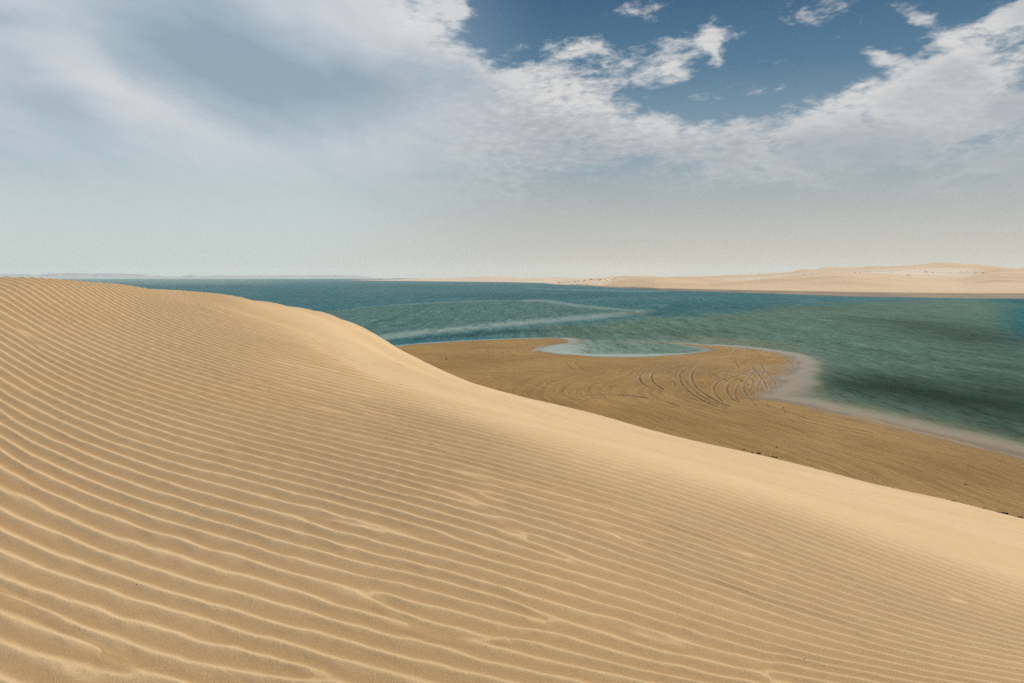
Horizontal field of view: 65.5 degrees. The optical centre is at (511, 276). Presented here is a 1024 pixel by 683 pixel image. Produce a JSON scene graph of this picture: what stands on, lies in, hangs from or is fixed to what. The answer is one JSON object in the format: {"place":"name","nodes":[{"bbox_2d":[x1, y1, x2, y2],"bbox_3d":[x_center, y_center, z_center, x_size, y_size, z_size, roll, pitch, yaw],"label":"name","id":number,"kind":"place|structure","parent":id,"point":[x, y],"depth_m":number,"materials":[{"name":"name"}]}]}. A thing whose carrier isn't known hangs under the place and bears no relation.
{"place":"outdoors","nodes":[
{"label":"outdoors","id":0,"kind":"place"},
{"bbox_2d":[0,273,393,278],"bbox_3d":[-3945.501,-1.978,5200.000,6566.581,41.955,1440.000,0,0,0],"label":"hills","id":1,"kind":"structure","parent":0,"point":[91,276],"depth_m":4950.86,"materials":[{"name":"beige sand"}]},
{"bbox_2d":[371,276,622,285],"bbox_3d":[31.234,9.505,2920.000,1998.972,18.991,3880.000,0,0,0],"label":"distant shore","id":2,"kind":"structure","parent":0,"point":[566,280],"depth_m":2380.83,"materials":[{"name":"beige sand"}]},
{"bbox_2d":[0,276,1023,682],"bbox_3d":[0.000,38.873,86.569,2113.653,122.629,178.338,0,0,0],"label":"sand dune","id":3,"kind":"structure","parent":0,"point":[238,490],"depth_m":6.26,"materials":[{"name":"beige sand"}]},
{"bbox_2d":[0,0,1023,277],"label":"sky","id":4,"kind":"structure","parent":0,"point":[368,138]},
{"bbox_2d":[61,278,1023,457],"bbox_3d":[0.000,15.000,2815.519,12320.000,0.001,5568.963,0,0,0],"label":"sea","id":5,"kind":"structure","parent":0,"point":[952,368],"depth_m":224.29,"materials":[{"name":"liquid"}]},
{"bbox_2d":[395,338,1023,518],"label":"beach","id":6,"kind":"structure","parent":0,"point":[686,396],"depth_m":86.22,"materials":[{"name":"brown sand"}]},
{"bbox_2d":[589,262,1023,298],"bbox_3d":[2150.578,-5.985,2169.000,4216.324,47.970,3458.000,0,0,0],"label":"dunes","id":7,"kind":"structure","parent":0,"point":[948,280],"depth_m":853.73,"materials":[{"name":"beige sand"}]}
]}

